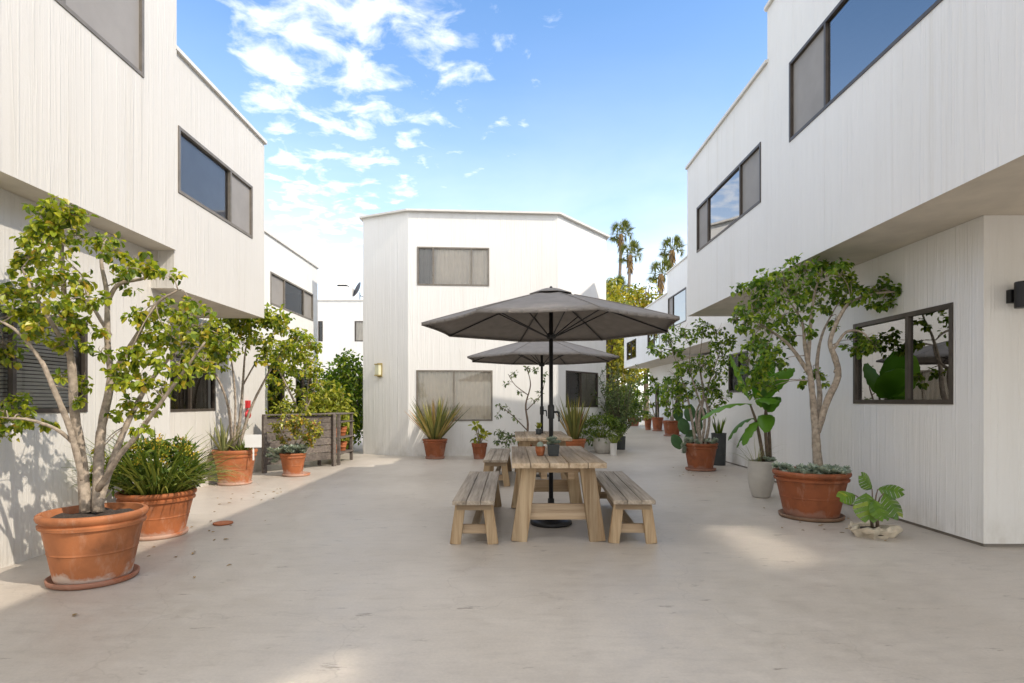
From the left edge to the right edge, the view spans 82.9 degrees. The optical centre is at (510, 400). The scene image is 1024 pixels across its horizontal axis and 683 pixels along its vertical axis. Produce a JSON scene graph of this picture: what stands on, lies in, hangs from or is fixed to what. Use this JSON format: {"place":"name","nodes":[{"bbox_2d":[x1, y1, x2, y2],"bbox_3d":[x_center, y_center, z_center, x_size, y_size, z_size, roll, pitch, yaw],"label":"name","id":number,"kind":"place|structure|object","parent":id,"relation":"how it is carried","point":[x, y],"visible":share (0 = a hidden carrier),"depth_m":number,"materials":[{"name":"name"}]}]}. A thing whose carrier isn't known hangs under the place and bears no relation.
{"place":"outdoors","nodes":[
{"label":"outdoors","id":0,"kind":"place"},
{"bbox_2d":[199,229,318,440],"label":"apartment building","id":1,"kind":"structure","parent":0,"point":[290,278],"depth_m":13.74,"materials":[{"name":"paint"}]},
{"bbox_2d":[268,364,284,424],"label":"window","id":2,"kind":"structure","parent":1,"relation":"in","point":[270,388],"depth_m":13.32,"materials":[{"name":"brown metal"}]},
{"bbox_2d":[270,271,312,320],"bbox_3d":[-5.644,-2.450,13.875,0.912,0.740,2.730,0,0,0],"label":"window","id":3,"kind":"structure","parent":1,"relation":"in","point":[296,299],"depth_m":14.54,"materials":[{"name":"grey glass"}]},
{"bbox_2d":[296,369,311,411],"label":"window","id":4,"kind":"structure","parent":1,"relation":"in","point":[299,382],"depth_m":15.12,"materials":[{"name":"black glass"}]},
{"bbox_2d":[265,393,311,448],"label":"shrub","id":5,"kind":"object","parent":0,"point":[288,406],"visible":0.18,"depth_m":11.69,"materials":[{"name":"green plant"}]},
{"bbox_2d":[318,282,362,427],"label":"house","id":6,"kind":"structure","parent":0,"point":[340,318],"depth_m":26.00,"materials":[{"name":"paint"}]},
{"bbox_2d":[318,321,322,340],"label":"window","id":7,"kind":"structure","parent":6,"relation":"in","point":[320,323],"depth_m":26.23,"materials":[{"name":"grey glass"}]},
{"bbox_2d":[355,321,362,340],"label":"window","id":8,"kind":"structure","parent":6,"relation":"in","point":[358,324],"depth_m":26.06,"materials":[{"name":"grey glass"}]},
{"bbox_2d":[177,0,767,401],"label":"sky","id":9,"kind":"structure","parent":0,"point":[595,113],"materials":[{"name":"blue"}]},
{"bbox_2d":[359,208,609,455],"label":"apartment building","id":10,"kind":"structure","parent":0,"point":[421,265],"depth_m":14.06,"materials":[{"name":"paint"}]},
{"bbox_2d":[374,363,381,376],"bbox_3d":[-3.244,-0.760,14.169,0.140,0.340,0.148,0,0,24],"label":"wall lamp","id":11,"kind":"object","parent":10,"relation":"attached to","point":[378,369],"visible":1,"depth_m":14.13,"materials":[{"name":"gold metal"}]},
{"bbox_2d":[417,247,488,285],"bbox_3d":[-1.392,-3.240,14.006,1.730,0.960,0.087,0,0,-4],"label":"window","id":12,"kind":"structure","parent":10,"relation":"in","point":[437,266],"depth_m":14.02,"materials":[{"name":"beige glass"}]},
{"bbox_2d":[416,370,492,420],"bbox_3d":[-1.362,-0.130,14.008,1.830,1.260,0.087,0,0,-4],"label":"window","id":13,"kind":"structure","parent":10,"relation":"in","point":[474,388],"depth_m":14.04,"materials":[{"name":"grey glass"}]},
{"bbox_2d":[566,370,597,407],"bbox_3d":[1.505,-0.300,15.349,0.912,0.960,1.660,0,0,37],"label":"window","id":14,"kind":"structure","parent":10,"relation":"in","point":[580,384],"depth_m":15.60,"materials":[{"name":"grey glass"}]},
{"bbox_2d":[0,415,1023,682],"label":"courtyard pavement","id":15,"kind":"structure","parent":0,"point":[358,569],"depth_m":3.92,"materials":[{"name":"concrete"}]},
{"bbox_2d":[0,193,239,590],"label":"potted tree","id":16,"kind":"object","parent":15,"relation":"on","point":[89,542],"visible":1,"depth_m":4.18,"materials":[{"name":"green plant"}]},
{"bbox_2d":[0,0,266,568],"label":"apartment building","id":17,"kind":"structure","parent":15,"relation":"on","point":[129,121],"depth_m":5.66,"materials":[{"name":"paint"}]},
{"bbox_2d":[0,305,87,413],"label":"window","id":18,"kind":"structure","parent":17,"relation":"in","point":[30,378],"depth_m":5.10,"materials":[{"name":"grey glass"}]},
{"bbox_2d":[55,0,143,77],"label":"window","id":19,"kind":"structure","parent":17,"relation":"in","point":[119,24],"depth_m":5.53,"materials":[{"name":"grey glass"}]},
{"bbox_2d":[170,354,215,411],"bbox_3d":[-5.194,-0.255,8.600,0.912,0.850,1.440,0,0,0],"label":"window","id":20,"kind":"structure","parent":17,"relation":"in","point":[195,398],"depth_m":9.32,"materials":[{"name":"glass"}]},
{"bbox_2d":[178,125,252,238],"bbox_3d":[-3.791,-2.735,7.485,0.087,0.790,1.876,0,0,0],"label":"window","id":21,"kind":"structure","parent":17,"relation":"in","point":[203,178],"depth_m":7.42,"materials":[{"name":"blue glass"}]},
{"bbox_2d":[245,400,250,417],"bbox_3d":[-4.720,0.158,10.420,0.060,0.335,0.170,0,0,0],"label":"fire alarm","id":22,"kind":"object","parent":17,"relation":"attached to","point":[247,403],"visible":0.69,"depth_m":10.36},
{"bbox_2d":[61,428,261,540],"bbox_3d":[-3.517,0.765,5.683,1.829,1.110,1.792,0,0,0],"label":"potted plant","id":23,"kind":"object","parent":15,"relation":"on","point":[163,490],"visible":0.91,"depth_m":5.51,"materials":[{"name":"green plant"}]},
{"bbox_2d":[213,521,232,525],"bbox_3d":[-3.090,1.312,6.223,0.200,0.016,0.208,0,0,0],"label":"clay saucer","id":24,"kind":"object","parent":15,"relation":"on","point":[219,523],"visible":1,"depth_m":6.20,"materials":[{"name":"ceramic"}]},
{"bbox_2d":[192,302,322,485],"bbox_3d":[-4.008,-0.124,9.248,2.070,2.889,0.956,0,0,0],"label":"potted tree","id":25,"kind":"object","parent":15,"relation":"on","point":[235,446],"visible":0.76,"depth_m":9.10,"materials":[{"name":"green plant"}]},
{"bbox_2d":[265,409,323,476],"bbox_3d":[-3.831,0.729,10.258,1.090,1.183,0.559,0,0,5],"label":"potted plant","id":26,"kind":"object","parent":15,"relation":"on","point":[291,457],"visible":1,"depth_m":10.19,"materials":[{"name":"green plant"}]},
{"bbox_2d":[265,343,323,413],"bbox_3d":[-4.492,0.010,12.003,1.363,2.508,0.922,0,0,0],"label":"tree","id":27,"kind":"object","parent":15,"relation":"on","point":[308,374],"visible":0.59,"depth_m":11.97,"materials":[{"name":"green plant"}]},
{"bbox_2d":[262,413,335,472],"bbox_3d":[-4.072,0.783,11.200,0.125,1.074,1.542,0,0,39],"label":"fence","id":28,"kind":"object","parent":15,"relation":"on","point":[329,430],"visible":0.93,"depth_m":11.37,"materials":[{"name":"wood"}]},
{"bbox_2d":[298,379,359,455],"bbox_3d":[-4.344,0.403,13.552,1.476,1.852,1.502,0,0,-30],"label":"shrub","id":29,"kind":"object","parent":15,"relation":"on","point":[332,401],"visible":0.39,"depth_m":13.46,"materials":[{"name":"green plant"}]},
{"bbox_2d":[317,412,353,464],"bbox_3d":[-3.765,0.789,12.475,0.490,1.062,1.110,0,0,0],"label":"plant rack","id":30,"kind":"object","parent":15,"relation":"on","point":[339,437],"visible":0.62,"depth_m":12.04,"materials":[{"name":"brown wood"}]},
{"bbox_2d":[336,441,346,450],"bbox_3d":[-3.720,0.988,12.720,0.250,0.200,0.250,0,0,0],"label":"clay pot","id":31,"kind":"object","parent":30,"relation":"on","point":[343,445],"visible":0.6,"depth_m":12.65,"materials":[{"name":"ceramic"}]},
{"bbox_2d":[336,426,346,435],"bbox_3d":[-3.720,0.658,12.720,0.250,0.200,0.250,0,0,0],"label":"clay pot","id":32,"kind":"object","parent":30,"relation":"on","point":[343,430],"visible":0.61,"depth_m":12.65,"materials":[{"name":"ceramic"}]},
{"bbox_2d":[316,347,362,448],"bbox_3d":[-4.295,-0.048,15.278,1.736,2.751,1.822,0,0,18],"label":"shrub","id":33,"kind":"object","parent":15,"relation":"on","point":[347,376],"visible":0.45,"depth_m":14.98,"materials":[{"name":"green plant"}]},
{"bbox_2d":[319,367,362,440],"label":"shrub","id":34,"kind":"object","parent":15,"relation":"on","point":[344,392],"visible":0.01,"depth_m":17.16,"materials":[{"name":"green plant"}]},
{"bbox_2d":[409,396,469,458],"bbox_3d":[-1.678,0.596,13.295,1.494,1.447,1.628,0,0,-26],"label":"potted plant","id":35,"kind":"object","parent":15,"relation":"on","point":[434,432],"visible":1,"depth_m":13.13,"materials":[{"name":"green plant"}]},
{"bbox_2d":[450,471,501,544],"bbox_3d":[-0.340,1.113,6.329,0.447,0.426,2.210,0,0,0],"label":"bench","id":36,"kind":"object","parent":15,"relation":"on","point":[478,492],"visible":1,"depth_m":5.39,"materials":[{"name":"brown wood"}]},
{"bbox_2d":[72,467,885,615],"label":"fallen leaves","id":37,"kind":"object","parent":15,"relation":"on","point":[281,491],"visible":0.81,"depth_m":5.97,"materials":[{"name":"brown plant"}]},
{"bbox_2d":[468,421,491,458],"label":"potted plant","id":38,"kind":"object","parent":15,"relation":"on","point":[479,447],"visible":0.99,"depth_m":13.16,"materials":[{"name":"green plant"}]},
{"bbox_2d":[483,448,511,486],"bbox_3d":[-0.220,1.113,9.949,0.448,0.426,2.210,0,0,1],"label":"bench","id":39,"kind":"object","parent":15,"relation":"on","point":[499,458],"visible":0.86,"depth_m":9.01,"materials":[{"name":"brown wood"}]},
{"bbox_2d":[493,366,548,451],"bbox_3d":[0.221,0.244,13.158,1.287,2.153,0.564,0,0,0],"label":"potted tree","id":40,"kind":"object","parent":15,"relation":"on","point":[507,437],"visible":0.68,"depth_m":13.18,"materials":[{"name":"green plant"}]},
{"bbox_2d":[467,341,618,476],"bbox_3d":[0.545,0.092,10.250,2.554,2.555,2.554,0,0,0],"label":"parasol","id":41,"kind":"object","parent":15,"relation":"on","point":[535,353],"visible":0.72,"depth_m":9.99,"materials":[{"name":"grey fabric"}]},
{"bbox_2d":[515,431,571,478],"bbox_3d":[0.510,0.949,9.949,0.887,0.762,2.018,0,0,0],"label":"picnic table","id":42,"kind":"object","parent":15,"relation":"on","point":[525,438],"visible":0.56,"depth_m":9.13,"materials":[{"name":"brown wood"}]},
{"bbox_2d":[535,422,541,434],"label":"potted plant","id":43,"kind":"object","parent":42,"relation":"on","point":[538,429],"visible":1,"depth_m":9.82,"materials":[{"name":"green plant"}]},
{"bbox_2d":[421,286,679,527],"bbox_3d":[0.430,0.043,6.230,2.554,2.555,2.554,0,0,9],"label":"parasol","id":44,"kind":"object","parent":15,"relation":"on","point":[550,314],"visible":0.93,"depth_m":6.39,"materials":[{"name":"grey fabric"}]},
{"bbox_2d":[511,446,606,541],"bbox_3d":[0.445,0.949,6.329,0.887,0.762,2.018,0,0,0],"label":"picnic table","id":45,"kind":"object","parent":15,"relation":"on","point":[569,462],"visible":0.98,"depth_m":5.50,"materials":[{"name":"brown wood"}]},
{"bbox_2d":[535,441,544,455],"bbox_3d":[0.305,0.494,6.050,0.106,0.145,0.106,0,0,0],"label":"pot","id":46,"kind":"object","parent":45,"relation":"on","point":[540,448],"visible":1,"depth_m":6.02,"materials":[{"name":"ceramic"}]},
{"bbox_2d":[545,436,560,455],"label":"potted plant","id":47,"kind":"object","parent":45,"relation":"on","point":[553,448],"visible":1,"depth_m":5.98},
{"bbox_2d":[554,395,598,447],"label":"potted plant","id":48,"kind":"object","parent":15,"relation":"on","point":[574,421],"visible":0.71,"depth_m":12.72,"materials":[{"name":"green plant"}]},
{"bbox_2d":[580,413,627,453],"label":"potted plant","id":49,"kind":"object","parent":15,"relation":"on","point":[601,443],"visible":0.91,"depth_m":14.55,"materials":[{"name":"green plant"}]},
{"bbox_2d":[605,431,619,455],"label":"potted plant","id":50,"kind":"object","parent":15,"relation":"on","point":[613,447],"visible":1,"depth_m":13.98,"materials":[{"name":"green plant"}]},
{"bbox_2d":[591,362,644,449],"bbox_3d":[2.822,0.129,15.817,1.663,2.383,1.247,0,0,0],"label":"potted plant","id":51,"kind":"object","parent":15,"relation":"on","point":[616,408],"visible":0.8,"depth_m":15.67,"materials":[{"name":"green plant"}]},
{"bbox_2d":[606,274,629,297],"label":"tree","id":52,"kind":"object","parent":15,"relation":"on","point":[620,277],"visible":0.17,"depth_m":51.60,"materials":[{"name":"green plant"}]},
{"bbox_2d":[606,282,629,303],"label":"tree","id":53,"kind":"object","parent":15,"relation":"on","point":[624,287],"visible":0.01,"depth_m":40.01,"materials":[{"name":"green plant"}]},
{"bbox_2d":[595,471,656,543],"bbox_3d":[1.180,1.113,6.359,0.448,0.426,2.210,0,0,3],"label":"bench","id":54,"kind":"object","parent":15,"relation":"on","point":[622,493],"visible":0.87,"depth_m":5.42,"materials":[{"name":"brown wood"}]},
{"bbox_2d":[606,278,646,421],"bbox_3d":[5.399,-2.622,33.010,5.057,8.834,5.117,0,0,0],"label":"tree","id":55,"kind":"object","parent":15,"relation":"on","point":[615,346],"visible":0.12,"depth_m":32.02,"materials":[{"name":"green plant"}]},
{"bbox_2d":[606,380,648,424],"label":"hedge","id":56,"kind":"object","parent":15,"relation":"on","point":[635,400],"visible":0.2,"depth_m":30.58,"materials":[{"name":"green plant"}]},
{"bbox_2d":[623,280,662,420],"bbox_3d":[8.785,-3.405,39.073,5.419,9.493,5.639,0,0,18],"label":"tree","id":57,"kind":"object","parent":15,"relation":"on","point":[642,300],"visible":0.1,"depth_m":38.66,"materials":[{"name":"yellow plant"}]},
{"bbox_2d":[641,412,653,429],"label":"potted plant","id":58,"kind":"object","parent":15,"relation":"on","point":[647,419],"visible":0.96,"depth_m":26.29,"materials":[{"name":"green plant"}]},
{"bbox_2d":[632,370,663,430],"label":"potted tree","id":59,"kind":"object","parent":15,"relation":"on","point":[657,422],"visible":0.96,"depth_m":25.45,"materials":[{"name":"green plant"}]},
{"bbox_2d":[644,256,672,296],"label":"palm tree","id":60,"kind":"object","parent":15,"relation":"on","point":[661,276],"visible":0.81,"depth_m":55.85,"materials":[{"name":"green plant"}]},
{"bbox_2d":[652,371,690,435],"bbox_3d":[6.114,0.088,21.854,1.863,2.464,0.893,0,0,-28],"label":"potted tree","id":61,"kind":"object","parent":15,"relation":"on","point":[670,426],"visible":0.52,"depth_m":21.69,"materials":[{"name":"green plant"}]},
{"bbox_2d":[671,405,705,448],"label":"potted plant","id":62,"kind":"object","parent":15,"relation":"on","point":[683,428],"visible":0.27,"depth_m":12.27,"materials":[{"name":"plant"}]},
{"bbox_2d":[646,317,737,471],"bbox_3d":[3.418,-0.125,11.018,1.715,2.889,0.984,0,0,8],"label":"potted tree","id":63,"kind":"object","parent":15,"relation":"on","point":[699,450],"visible":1,"depth_m":10.98,"materials":[{"name":"green plant"}]},
{"bbox_2d":[711,418,726,465],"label":"potted plant","id":64,"kind":"object","parent":15,"relation":"on","point":[720,457],"visible":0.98,"depth_m":11.83,"materials":[{"name":"green plant"}]},
{"bbox_2d":[701,354,794,497],"bbox_3d":[3.256,0.325,7.976,1.149,1.990,0.945,0,0,24],"label":"potted plant","id":65,"kind":"object","parent":15,"relation":"on","point":[761,478],"visible":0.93,"depth_m":7.86,"materials":[{"name":"green plant"}]},
{"bbox_2d":[727,253,902,522],"bbox_3d":[3.685,-0.185,6.642,2.282,3.011,1.136,0,0,0],"label":"potted tree","id":66,"kind":"object","parent":15,"relation":"on","point":[808,492],"visible":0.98,"depth_m":6.54,"materials":[{"name":"green plant"}]},
{"bbox_2d":[685,0,1023,546],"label":"apartment building","id":67,"kind":"structure","parent":15,"relation":"on","point":[872,140],"depth_m":5.93,"materials":[{"name":"paint"}]},
{"bbox_2d":[696,142,760,252],"bbox_3d":[3.518,-3.210,9.525,0.052,0.846,2.796,0,0,0],"label":"window","id":68,"kind":"structure","parent":67,"relation":"in","point":[739,192],"depth_m":9.27,"materials":[{"name":"glass"}]},
{"bbox_2d":[728,351,747,392],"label":"window","id":69,"kind":"structure","parent":67,"relation":"in","point":[738,363],"depth_m":12.29,"materials":[{"name":"black glass"}]},
{"bbox_2d":[789,0,942,141],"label":"window","id":70,"kind":"structure","parent":67,"relation":"in","point":[855,34],"depth_m":6.16,"materials":[{"name":"glass"}]},
{"bbox_2d":[853,302,952,403],"bbox_3d":[4.284,-0.460,6.410,0.052,0.986,1.626,0,0,0],"label":"window","id":71,"kind":"structure","parent":67,"relation":"in","point":[914,365],"depth_m":6.22,"materials":[{"name":"glass"}]},
{"bbox_2d":[1006,281,1023,308],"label":"wall lamp","id":72,"kind":"object","parent":67,"relation":"attached to","point":[1015,296],"visible":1,"depth_m":5.12,"materials":[{"name":"black metal"}]},
{"bbox_2d":[836,472,904,538],"bbox_3d":[3.502,1.012,5.632,0.539,0.615,0.458,0,0,-38],"label":"potted plant","id":73,"kind":"object","parent":15,"relation":"on","point":[869,526],"visible":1,"depth_m":5.56,"materials":[{"name":"green plant"}]},
{"bbox_2d":[628,403,646,425],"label":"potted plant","id":74,"kind":"object","parent":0,"point":[634,424],"visible":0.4,"depth_m":30.39,"materials":[{"name":"green plant"}]},
{"bbox_2d":[624,255,737,437],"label":"apartment building","id":75,"kind":"structure","parent":0,"point":[673,300],"depth_m":21.34,"materials":[{"name":"paint"}]},
{"bbox_2d":[627,339,635,359],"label":"window","id":76,"kind":"structure","parent":75,"relation":"in","point":[631,346],"depth_m":27.28,"materials":[{"name":"glass"}]},
{"bbox_2d":[647,334,658,349],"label":"window","id":77,"kind":"structure","parent":75,"relation":"in","point":[653,339],"depth_m":22.98,"materials":[{"name":"glass"}]},
{"bbox_2d":[655,384,658,416],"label":"window","id":78,"kind":"structure","parent":75,"relation":"in","point":[657,384],"depth_m":27.69,"materials":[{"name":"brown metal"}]},
{"bbox_2d":[668,287,685,328],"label":"window","id":79,"kind":"structure","parent":75,"relation":"in","point":[677,302],"depth_m":19.63,"materials":[{"name":"glass"}]},
{"label":"ground","id":80,"kind":"structure","parent":0,"visible":0},
{"bbox_2d":[608,219,635,381],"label":"palm tree","id":81,"kind":"object","parent":80,"relation":"on","point":[624,226],"visible":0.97,"depth_m":61.85,"materials":[{"name":"green plant"}]},
{"bbox_2d":[618,239,643,386],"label":"palm tree","id":82,"kind":"object","parent":80,"relation":"on","point":[633,245],"visible":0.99,"depth_m":59.85,"materials":[{"name":"green plant"}]},
{"bbox_2d":[657,234,686,266],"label":"palm tree","id":83,"kind":"object","parent":80,"relation":"on","point":[671,253],"visible":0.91,"depth_m":59.91,"materials":[{"name":"green plant"}]}
]}

